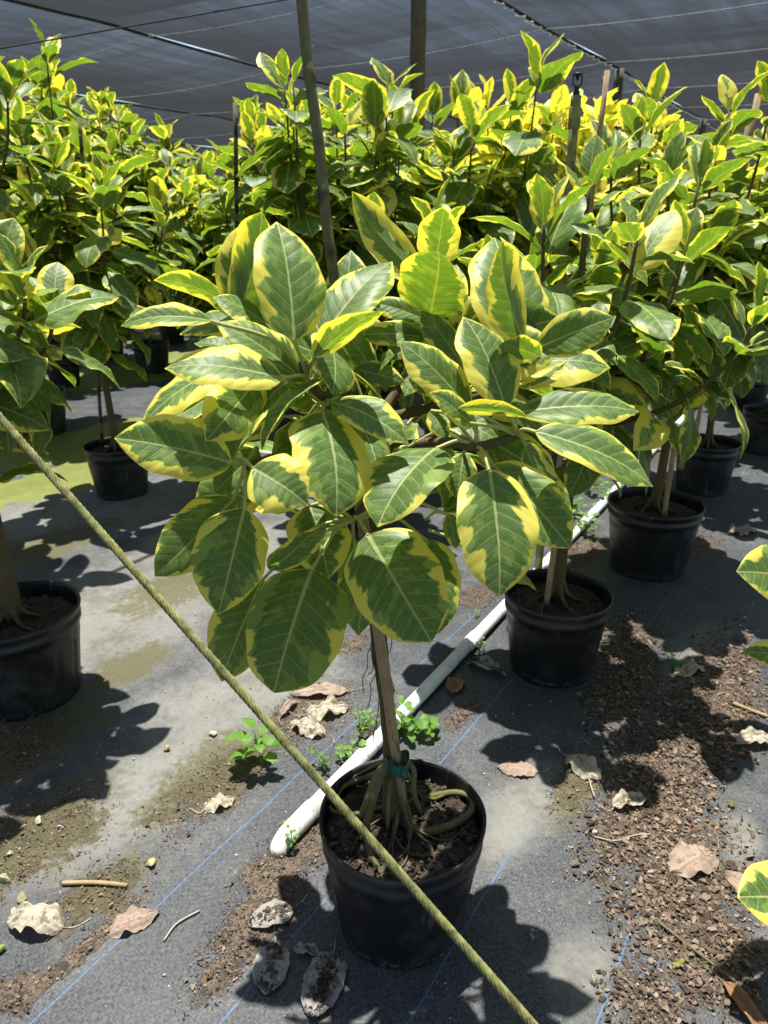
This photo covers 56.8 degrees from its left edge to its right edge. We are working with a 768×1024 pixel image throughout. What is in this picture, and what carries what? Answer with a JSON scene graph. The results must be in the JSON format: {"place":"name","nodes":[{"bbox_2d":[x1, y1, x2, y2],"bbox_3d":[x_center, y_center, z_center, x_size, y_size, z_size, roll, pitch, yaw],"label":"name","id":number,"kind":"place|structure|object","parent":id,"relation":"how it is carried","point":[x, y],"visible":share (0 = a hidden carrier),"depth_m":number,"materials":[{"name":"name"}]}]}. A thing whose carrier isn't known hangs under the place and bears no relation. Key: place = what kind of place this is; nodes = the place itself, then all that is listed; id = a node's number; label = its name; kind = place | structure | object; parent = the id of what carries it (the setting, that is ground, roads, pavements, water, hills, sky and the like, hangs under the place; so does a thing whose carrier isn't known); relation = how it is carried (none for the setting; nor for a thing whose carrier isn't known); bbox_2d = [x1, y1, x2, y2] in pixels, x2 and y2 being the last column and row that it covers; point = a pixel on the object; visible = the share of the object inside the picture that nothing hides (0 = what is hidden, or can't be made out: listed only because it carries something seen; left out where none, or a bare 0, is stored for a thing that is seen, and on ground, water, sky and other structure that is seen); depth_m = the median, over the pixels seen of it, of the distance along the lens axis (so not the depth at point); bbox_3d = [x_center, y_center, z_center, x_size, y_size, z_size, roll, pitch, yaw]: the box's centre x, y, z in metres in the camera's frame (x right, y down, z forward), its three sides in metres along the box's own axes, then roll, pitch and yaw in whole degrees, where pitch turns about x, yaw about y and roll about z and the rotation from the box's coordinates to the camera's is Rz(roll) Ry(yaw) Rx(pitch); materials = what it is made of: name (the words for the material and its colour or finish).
{"place":"outdoors","nodes":[
{"label":"outdoors","id":0,"kind":"place"},
{"bbox_2d":[0,0,285,48],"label":"brace wire","id":1,"kind":"object","parent":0,"point":[140,24],"visible":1,"depth_m":3.33,"materials":[{"name":"black metal"}]},
{"bbox_2d":[77,34,680,176],"label":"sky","id":2,"kind":"structure","parent":0,"point":[151,34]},
{"bbox_2d":[0,293,767,1023],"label":"ground","id":3,"kind":"structure","parent":0,"point":[130,709],"depth_m":1.97,"materials":[{"name":"fabric"}]},
{"bbox_2d":[0,944,5,951],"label":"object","id":4,"kind":"object","parent":3,"relation":"on","point":[2,947],"visible":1,"depth_m":1.50,"materials":[{"name":"green plant"}]},
{"bbox_2d":[0,873,9,882],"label":"stone","id":5,"kind":"object","parent":3,"relation":"on","point":[4,878],"visible":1,"depth_m":1.66,"materials":[{"name":"beige stone"}]},
{"bbox_2d":[16,891,26,903],"bbox_3d":[-0.829,0.881,1.621,0.028,0.013,0.020,20,29,41],"label":"stone","id":6,"kind":"object","parent":3,"relation":"on","point":[21,897],"visible":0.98,"depth_m":1.62,"materials":[{"name":"yellow stone"}]},
{"bbox_2d":[0,59,75,266],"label":"potted rubber plant","id":7,"kind":"object","parent":3,"relation":"on","point":[14,75],"visible":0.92,"depth_m":2.73,"materials":[{"name":"green plant"}]},
{"bbox_2d":[35,815,41,823],"bbox_3d":[-0.888,0.793,1.826,0.014,0.015,0.028,-11,24,-26],"label":"stone","id":8,"kind":"object","parent":3,"relation":"on","point":[38,820],"visible":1,"depth_m":1.82,"materials":[{"name":"white stone"}]},
{"bbox_2d":[7,901,90,934],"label":"dry leaf","id":9,"kind":"object","parent":3,"relation":"on","point":[43,918],"visible":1,"depth_m":1.55,"materials":[{"name":"beige plant"}]},
{"bbox_2d":[0,18,103,435],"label":"potted rubber plant","id":10,"kind":"object","parent":3,"relation":"on","point":[48,80],"visible":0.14,"depth_m":4.61,"materials":[{"name":"green plant"}]},
{"bbox_2d":[0,218,120,721],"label":"potted rubber plant","id":11,"kind":"object","parent":3,"relation":"on","point":[40,663],"visible":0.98,"depth_m":2.03,"materials":[{"name":"green plant"}]},
{"bbox_2d":[46,319,87,387],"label":"potted rubber plant","id":12,"kind":"object","parent":3,"relation":"on","point":[56,376],"visible":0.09,"depth_m":6.91,"materials":[{"name":"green plant"}]},
{"bbox_2d":[8,79,130,359],"bbox_3d":[-3.357,-3.185,7.997,1.362,2.905,1.392,-3,22,-7],"label":"potted rubber plant","id":13,"kind":"object","parent":3,"relation":"on","point":[99,99],"visible":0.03,"depth_m":7.52,"materials":[{"name":"green plant"}]},
{"bbox_2d":[61,880,127,887],"bbox_3d":[-0.673,0.864,1.651,0.157,0.015,0.012,1,22,3],"label":"stick","id":14,"kind":"object","parent":3,"relation":"on","point":[94,882],"visible":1,"depth_m":1.65,"materials":[{"name":"brown wood"}]},
{"bbox_2d":[0,96,202,500],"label":"potted rubber plant","id":15,"kind":"object","parent":3,"relation":"on","point":[90,254],"visible":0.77,"depth_m":3.56,"materials":[{"name":"green plant"}]},
{"bbox_2d":[77,118,103,447],"bbox_3d":[-1.579,-1.166,3.840,0.149,1.696,0.020,0,21,0],"label":"bamboo cane","id":16,"kind":"object","parent":15,"relation":"on","point":[81,147],"visible":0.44,"depth_m":3.68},
{"bbox_2d":[82,905,159,944],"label":"dry leaf","id":17,"kind":"object","parent":3,"relation":"on","point":[129,921],"visible":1,"depth_m":1.56,"materials":[{"name":"brown plant"}]},
{"bbox_2d":[105,144,139,334],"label":"potted rubber plant","id":18,"kind":"object","parent":3,"relation":"on","point":[138,169],"visible":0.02,"depth_m":9.81,"materials":[{"name":"green plant"}]},
{"bbox_2d":[67,95,198,373],"bbox_3d":[-2.514,-2.729,7.224,1.263,2.623,1.354,-18,27,-37],"label":"potted rubber plant","id":19,"kind":"object","parent":3,"relation":"on","point":[159,348],"visible":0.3,"depth_m":6.91,"materials":[{"name":"green plant"}]},
{"bbox_2d":[146,858,155,865],"bbox_3d":[-0.560,0.842,1.706,0.024,0.017,0.028,0,21,0],"label":"stone","id":20,"kind":"object","parent":3,"relation":"on","point":[151,861],"visible":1,"depth_m":1.70,"materials":[{"name":"yellow stone"}]},
{"bbox_2d":[124,143,207,343],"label":"potted rubber plant","id":21,"kind":"object","parent":3,"relation":"on","point":[171,334],"visible":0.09,"depth_m":9.58,"materials":[{"name":"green plant"}]},
{"bbox_2d":[163,910,199,940],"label":"dry stalk","id":22,"kind":"object","parent":3,"relation":"on","point":[176,923],"visible":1,"depth_m":1.57,"materials":[{"name":"beige plant"}]},
{"bbox_2d":[146,139,244,347],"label":"potted rubber plant","id":23,"kind":"object","parent":3,"relation":"on","point":[190,223],"visible":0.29,"depth_m":6.01,"materials":[{"name":"green plant"}]},
{"bbox_2d":[180,174,224,213],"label":"potted rubber plant","id":24,"kind":"object","parent":3,"relation":"on","point":[197,184],"depth_m":9.91,"materials":[{"name":"green plant"}]},
{"bbox_2d":[165,150,249,238],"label":"potted rubber plant","id":25,"kind":"object","parent":3,"relation":"on","point":[208,169],"visible":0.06,"depth_m":7.81,"materials":[{"name":"green plant"}]},
{"bbox_2d":[208,731,216,735],"bbox_3d":[-0.518,0.670,2.152,0.026,0.015,0.021,12,24,28],"label":"stone","id":26,"kind":"object","parent":3,"relation":"on","point":[211,733],"visible":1,"depth_m":2.15,"materials":[{"name":"beige stone"}]},
{"bbox_2d":[190,792,234,812],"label":"dry leaf","id":27,"kind":"object","parent":3,"relation":"on","point":[213,804],"visible":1,"depth_m":1.88,"materials":[{"name":"beige plant"}]},
{"bbox_2d":[233,102,238,228],"bbox_3d":[-0.828,-1.286,4.008,0.143,1.798,0.026,0,21,0],"label":"bamboo cane","id":28,"kind":"object","parent":3,"relation":"on","point":[236,171],"visible":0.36,"depth_m":3.78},
{"bbox_2d":[224,717,281,767],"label":"weed","id":29,"kind":"object","parent":3,"relation":"on","point":[259,745],"visible":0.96,"depth_m":1.97,"materials":[{"name":"green plant"}]},
{"bbox_2d":[262,872,269,877],"bbox_3d":[-0.279,0.855,1.674,0.019,0.015,0.012,0,21,0],"label":"stone","id":30,"kind":"object","parent":3,"relation":"on","point":[265,874],"visible":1,"depth_m":1.67,"materials":[{"name":"stone"}]},
{"bbox_2d":[0,412,537,1023],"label":"guy cable","id":31,"kind":"object","parent":3,"relation":"attached to","point":[464,946],"visible":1,"depth_m":0.86,"materials":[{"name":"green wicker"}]},
{"bbox_2d":[252,927,289,994],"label":"dry leaf","id":32,"kind":"object","parent":3,"relation":"on","point":[271,962],"visible":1,"depth_m":1.46,"materials":[{"name":"grey plant"}]},
{"bbox_2d":[222,88,326,227],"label":"potted rubber plant","id":33,"kind":"object","parent":3,"relation":"on","point":[250,106],"visible":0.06,"depth_m":6.65,"materials":[{"name":"green plant"}]},
{"bbox_2d":[193,106,361,423],"bbox_3d":[-0.742,-1.759,5.301,1.266,2.228,1.266,-2,22,-5],"label":"potted rubber plant","id":34,"kind":"object","parent":3,"relation":"on","point":[260,137],"visible":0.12,"depth_m":4.88,"materials":[{"name":"green plant"}]},
{"bbox_2d":[248,895,306,927],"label":"dry leaf","id":35,"kind":"object","parent":3,"relation":"on","point":[270,913],"visible":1,"depth_m":1.56,"materials":[{"name":"grey plant"}]},
{"bbox_2d":[279,699,297,724],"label":"dry leaf","id":36,"kind":"object","parent":3,"relation":"on","point":[286,705],"visible":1,"depth_m":2.25,"materials":[{"name":"brown plant"}]},
{"bbox_2d":[285,824,298,850],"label":"weed","id":37,"kind":"object","parent":3,"relation":"on","point":[294,836],"visible":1,"depth_m":1.73,"materials":[{"name":"green plant"}]},
{"bbox_2d":[292,942,327,955],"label":"dry leaf","id":38,"kind":"object","parent":3,"relation":"on","point":[309,948],"visible":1,"depth_m":1.50,"materials":[{"name":"grey plant"}]},
{"bbox_2d":[289,693,348,720],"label":"dry leaf","id":39,"kind":"object","parent":3,"relation":"on","point":[332,704],"visible":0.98,"depth_m":2.25,"materials":[{"name":"beige plant"}]},
{"bbox_2d":[311,744,329,770],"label":"weed","id":40,"kind":"object","parent":3,"relation":"on","point":[322,759],"visible":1,"depth_m":2.01,"materials":[{"name":"green plant"}]},
{"bbox_2d":[301,927,347,1020],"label":"dry leaf","id":41,"kind":"object","parent":3,"relation":"on","point":[323,980],"visible":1,"depth_m":1.43,"materials":[{"name":"grey plant"}]},
{"bbox_2d":[292,682,366,695],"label":"dry leaf","id":42,"kind":"object","parent":3,"relation":"on","point":[326,688],"visible":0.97,"depth_m":2.33,"materials":[{"name":"brown plant"}]},
{"bbox_2d":[236,45,455,529],"bbox_3d":[-0.144,-0.912,3.327,0.998,2.099,1.082,-1,22,-2],"label":"potted rubber plant","id":43,"kind":"object","parent":3,"relation":"on","point":[287,185],"visible":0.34,"depth_m":2.94,"materials":[{"name":"green plant"}]},
{"bbox_2d":[334,739,366,758],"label":"weed","id":44,"kind":"object","parent":3,"relation":"on","point":[348,750],"visible":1,"depth_m":2.04,"materials":[{"name":"green plant"}]},
{"bbox_2d":[352,709,373,738],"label":"weed","id":45,"kind":"object","parent":3,"relation":"on","point":[363,727],"visible":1,"depth_m":2.11,"materials":[{"name":"green plant"}]},
{"bbox_2d":[354,702,380,728],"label":"weed","id":46,"kind":"object","parent":3,"relation":"on","point":[378,719],"visible":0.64,"depth_m":2.17,"materials":[{"name":"green plant"}]},
{"bbox_2d":[114,191,652,969],"bbox_3d":[0.001,0.213,1.317,0.735,1.477,0.631,0,21,0],"label":"potted rubber plant","id":47,"kind":"object","parent":3,"relation":"on","point":[284,325],"visible":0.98,"depth_m":1.02,"materials":[{"name":"green plant"}]},
{"bbox_2d":[296,0,379,705],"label":"bamboo cane","id":48,"kind":"object","parent":47,"relation":"in","point":[309,78],"visible":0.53,"depth_m":1.15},
{"bbox_2d":[354,496,407,819],"bbox_3d":[-0.006,0.244,1.308,0.150,0.930,0.023,-15,26,-33],"label":"wooden stake","id":49,"kind":"object","parent":47,"relation":"in","point":[384,671],"visible":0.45,"depth_m":1.35,"materials":[{"name":"brown wood"}]},
{"bbox_2d":[0,446,767,1023],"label":"bark litter","id":50,"kind":"object","parent":3,"relation":"on","point":[718,882],"visible":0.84,"depth_m":1.80,"materials":[{"name":"brown wood"}]},
{"bbox_2d":[290,714,333,742],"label":"dry leaf","id":51,"kind":"object","parent":50,"relation":"on","point":[311,727],"visible":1,"depth_m":2.17,"materials":[{"name":"beige plant"}]},
{"bbox_2d":[595,789,646,810],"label":"dry leaf","id":52,"kind":"object","parent":50,"relation":"on","point":[622,796],"visible":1,"depth_m":1.89,"materials":[{"name":"beige plant"}]},
{"bbox_2d":[594,833,650,840],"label":"dry stalk","id":53,"kind":"object","parent":50,"relation":"on","point":[624,838],"visible":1,"depth_m":1.78,"materials":[{"name":"beige plant"}]},
{"bbox_2d":[672,958,684,967],"bbox_3d":[0.611,0.935,1.474,0.026,0.012,0.016,-9,23,-23],"label":"stone","id":54,"kind":"object","parent":50,"relation":"on","point":[679,963],"visible":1,"depth_m":1.47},
{"bbox_2d":[668,836,718,877],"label":"dry leaf","id":55,"kind":"object","parent":50,"relation":"on","point":[689,861],"visible":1,"depth_m":1.70,"materials":[{"name":"brown plant"}]},
{"bbox_2d":[656,920,735,981],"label":"twig","id":56,"kind":"object","parent":50,"relation":"on","point":[697,952],"visible":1,"depth_m":1.49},
{"bbox_2d":[726,726,767,750],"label":"dry leaf","id":57,"kind":"object","parent":50,"relation":"on","point":[749,734],"visible":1,"depth_m":2.10,"materials":[{"name":"beige plant"}]},
{"bbox_2d":[733,701,767,717],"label":"stick","id":58,"kind":"object","parent":50,"relation":"on","point":[762,714],"visible":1,"depth_m":2.24,"materials":[{"name":"brown wood"}]},
{"bbox_2d":[5,456,767,1021],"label":"gravel grit","id":59,"kind":"object","parent":3,"relation":"on","point":[435,746],"visible":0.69,"depth_m":1.89,"materials":[{"name":"brown gravel"}]},
{"bbox_2d":[324,81,453,399],"bbox_3d":[-0.029,-2.265,6.133,1.322,2.560,1.233,-18,28,-38],"label":"potted rubber plant","id":60,"kind":"object","parent":3,"relation":"on","point":[433,107],"visible":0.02,"depth_m":5.82,"materials":[{"name":"green plant"}]},
{"bbox_2d":[395,695,429,742],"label":"weed","id":61,"kind":"object","parent":3,"relation":"on","point":[408,719],"visible":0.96,"depth_m":2.12,"materials":[{"name":"green plant"}]},
{"bbox_2d":[408,0,426,417],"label":"wooden post","id":62,"kind":"object","parent":3,"relation":"on","point":[418,35],"visible":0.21,"depth_m":4.91,"materials":[{"name":"brown wood"}]},
{"bbox_2d":[0,0,767,196],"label":"shade net","id":63,"kind":"object","parent":62,"relation":"attached to","point":[698,47],"visible":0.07,"depth_m":7.07,"materials":[{"name":"fabric"}]},
{"bbox_2d":[412,716,439,737],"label":"weed","id":64,"kind":"object","parent":3,"relation":"on","point":[432,725],"visible":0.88,"depth_m":2.14,"materials":[{"name":"green plant"}]},
{"bbox_2d":[445,673,470,694],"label":"dry leaf","id":65,"kind":"object","parent":3,"relation":"on","point":[454,685],"visible":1,"depth_m":2.36,"materials":[{"name":"brown plant"}]},
{"bbox_2d":[350,31,582,454],"bbox_3d":[0.406,-1.447,4.322,1.285,2.364,1.504,-7,23,-18],"label":"potted rubber plant","id":66,"kind":"object","parent":3,"relation":"on","point":[519,145],"visible":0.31,"depth_m":3.81,"materials":[{"name":"green plant"}]},
{"bbox_2d":[268,414,683,858],"bbox_3d":[2.267,-0.660,5.507,0.053,0.074,9.600,13,25,30],"label":"irrigation pipe","id":67,"kind":"object","parent":3,"relation":"on","point":[303,818],"visible":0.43,"depth_m":2.22,"materials":[{"name":"plastic"}]},
{"bbox_2d":[535,72,582,568],"bbox_3d":[0.667,-0.609,2.759,0.042,1.891,0.068,20,29,41],"label":"sprinkler riser","id":68,"kind":"object","parent":67,"relation":"attached to","point":[574,119],"visible":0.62,"depth_m":2.48,"materials":[{"name":"black plastic"}]},
{"bbox_2d":[475,636,485,652],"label":"weed","id":69,"kind":"object","parent":3,"relation":"on","point":[479,645],"visible":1,"depth_m":2.57,"materials":[{"name":"green plant"}]},
{"bbox_2d":[464,655,505,675],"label":"dry leaf","id":70,"kind":"object","parent":3,"relation":"on","point":[486,662],"visible":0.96,"depth_m":2.46,"materials":[{"name":"grey plant"}]},
{"bbox_2d":[497,760,552,775],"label":"dry leaf","id":71,"kind":"object","parent":3,"relation":"on","point":[519,768],"visible":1,"depth_m":2.01,"materials":[{"name":"brown plant"}]},
{"bbox_2d":[433,74,622,401],"bbox_3d":[0.974,-1.702,4.990,1.307,2.350,1.400,-5,22,-12],"label":"potted rubber plant","id":72,"kind":"object","parent":3,"relation":"on","point":[554,110],"visible":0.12,"depth_m":4.48,"materials":[{"name":"green plant"}]},
{"bbox_2d":[529,932,534,940],"bbox_3d":[0.320,0.916,1.533,0.011,0.012,0.015,-11,24,-27],"label":"stone","id":73,"kind":"object","parent":3,"relation":"on","point":[531,935],"visible":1,"depth_m":1.53,"materials":[{"name":"stone"}]},
{"bbox_2d":[573,496,582,517],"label":"weed","id":74,"kind":"object","parent":3,"relation":"on","point":[577,504],"visible":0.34,"depth_m":3.80,"materials":[{"name":"green plant"}]},
{"bbox_2d":[391,134,767,687],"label":"potted rubber plant","id":75,"kind":"object","parent":3,"relation":"on","point":[555,643],"visible":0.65,"depth_m":2.02,"materials":[{"name":"green plant"}]},
{"bbox_2d":[544,547,556,606],"bbox_3d":[0.548,0.193,2.332,0.032,0.273,0.021,0,21,0],"label":"wooden stake","id":76,"kind":"object","parent":75,"relation":"in","point":[550,573],"visible":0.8,"depth_m":2.33,"materials":[{"name":"brown wood"}]},
{"bbox_2d":[558,745,601,779],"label":"dry leaf","id":77,"kind":"object","parent":3,"relation":"on","point":[584,767],"visible":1,"depth_m":2.00,"materials":[{"name":"beige plant"}]},
{"bbox_2d":[572,501,599,533],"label":"weed","id":78,"kind":"object","parent":3,"relation":"on","point":[586,522],"visible":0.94,"depth_m":3.54,"materials":[{"name":"green plant"}]},
{"bbox_2d":[590,974,596,985],"bbox_3d":[0.426,0.950,1.442,0.016,0.015,0.017,-12,24,-27],"label":"stone","id":79,"kind":"object","parent":3,"relation":"on","point":[593,979],"visible":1,"depth_m":1.44,"materials":[{"name":"white stone"}]},
{"bbox_2d":[587,478,605,494],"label":"weed","id":80,"kind":"object","parent":3,"relation":"on","point":[595,486],"visible":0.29,"depth_m":4.07,"materials":[{"name":"green plant"}]},
{"bbox_2d":[535,93,680,282],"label":"potted rubber plant","id":81,"kind":"object","parent":3,"relation":"on","point":[611,114],"visible":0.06,"depth_m":4.91,"materials":[{"name":"green plant"}]},
{"bbox_2d":[596,481,622,504],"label":"weed","id":82,"kind":"object","parent":3,"relation":"on","point":[608,489],"visible":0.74,"depth_m":3.94,"materials":[{"name":"green plant"}]},
{"bbox_2d":[612,68,624,130],"bbox_3d":[2.731,-3.651,8.806,0.126,3.180,0.129,0,21,0],"label":"wooden post","id":83,"kind":"object","parent":3,"relation":"on","point":[618,79],"visible":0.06,"depth_m":8.25,"materials":[{"name":"grey wood"}]},
{"bbox_2d":[459,0,618,130],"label":"brace wire","id":84,"kind":"object","parent":83,"relation":"attached to","point":[500,33],"visible":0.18,"depth_m":5.76,"materials":[{"name":"black metal"}]},
{"bbox_2d":[618,150,670,206],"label":"potted rubber plant","id":85,"kind":"object","parent":3,"relation":"on","point":[653,156],"depth_m":6.52,"materials":[{"name":"green plant"}]},
{"bbox_2d":[622,149,689,301],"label":"potted rubber plant","id":86,"kind":"object","parent":3,"relation":"on","point":[686,167],"visible":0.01,"depth_m":7.24,"materials":[{"name":"green plant"}]},
{"bbox_2d":[553,61,767,581],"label":"potted rubber plant","id":87,"kind":"object","parent":3,"relation":"on","point":[648,543],"visible":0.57,"depth_m":2.63,"materials":[{"name":"green plant"}]},
{"bbox_2d":[556,70,609,466],"bbox_3d":[0.724,-0.698,2.681,0.064,1.673,0.020,0,21,0],"label":"wooden stake","id":88,"kind":"object","parent":87,"relation":"in","point":[600,129],"visible":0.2,"depth_m":2.42,"materials":[{"name":"brown wood"}]},
{"bbox_2d":[661,427,678,517],"bbox_3d":[1.205,-0.150,2.997,0.026,0.424,0.023,0,21,0],"label":"wooden stake","id":89,"kind":"object","parent":87,"relation":"in","point":[669,481],"visible":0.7,"depth_m":3.00,"materials":[{"name":"brown wood"}]},
{"bbox_2d":[661,645,690,670],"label":"grass tuft","id":90,"kind":"object","parent":3,"relation":"on","point":[672,667],"visible":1,"depth_m":2.47,"materials":[{"name":"green plant"}]},
{"bbox_2d":[674,658,720,677],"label":"dry leaf","id":91,"kind":"object","parent":3,"relation":"on","point":[686,670],"visible":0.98,"depth_m":2.45,"materials":[{"name":"grey plant"}]},
{"bbox_2d":[698,119,706,134],"bbox_3d":[5.359,-5.102,12.488,0.128,3.180,0.129,0,21,0],"label":"wooden post","id":92,"kind":"object","parent":3,"relation":"on","point":[702,126],"visible":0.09,"depth_m":11.91,"materials":[{"name":"grey wood"}]},
{"bbox_2d":[652,156,767,496],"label":"potted rubber plant","id":93,"kind":"object","parent":3,"relation":"on","point":[709,466],"visible":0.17,"depth_m":4.05,"materials":[{"name":"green plant"}]},
{"bbox_2d":[678,93,760,469],"bbox_3d":[1.617,-1.041,3.460,0.107,1.742,0.031,0,21,0],"label":"wooden stake","id":94,"kind":"object","parent":93,"relation":"in","point":[751,125],"visible":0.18,"depth_m":3.18,"materials":[{"name":"brown wood"}]},
{"bbox_2d":[728,800,734,808],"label":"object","id":95,"kind":"object","parent":3,"relation":"on","point":[731,804],"visible":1,"depth_m":1.88,"materials":[{"name":"green plant"}]},
{"bbox_2d":[725,870,742,891],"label":"dry leaf","id":96,"kind":"object","parent":3,"relation":"on","point":[734,878],"visible":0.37,"depth_m":1.66,"materials":[{"name":"brown plant"}]},
{"bbox_2d":[719,523,755,535],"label":"dry leaf","id":97,"kind":"object","parent":3,"relation":"on","point":[746,529],"visible":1,"depth_m":3.60,"materials":[{"name":"grey plant"}]},
{"bbox_2d":[711,958,766,1023],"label":"dry leaf","id":98,"kind":"object","parent":3,"relation":"on","point":[743,1001],"visible":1,"depth_m":1.38,"materials":[{"name":"brown plant"}]},
{"bbox_2d":[730,126,767,409],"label":"potted rubber plant","id":99,"kind":"object","parent":3,"relation":"on","point":[758,392],"visible":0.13,"depth_m":5.97,"materials":[{"name":"green plant"}]},
{"bbox_2d":[736,544,767,925],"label":"potted rubber plant","id":100,"kind":"object","parent":3,"relation":"on","point":[752,894],"visible":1,"depth_m":1.31,"materials":[{"name":"green plant"}]},
{"bbox_2d":[741,193,767,455],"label":"potted rubber plant","id":101,"kind":"object","parent":3,"relation":"on","point":[755,415],"visible":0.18,"depth_m":4.83,"materials":[{"name":"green plant"}]},
{"bbox_2d":[696,125,747,430],"bbox_3d":[1.767,-1.141,3.743,0.027,1.721,0.023,0,21,0],"label":"wooden stake","id":102,"kind":"object","parent":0,"point":[698,417],"visible":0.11,"depth_m":3.97,"materials":[{"name":"brown wood"}]}
]}

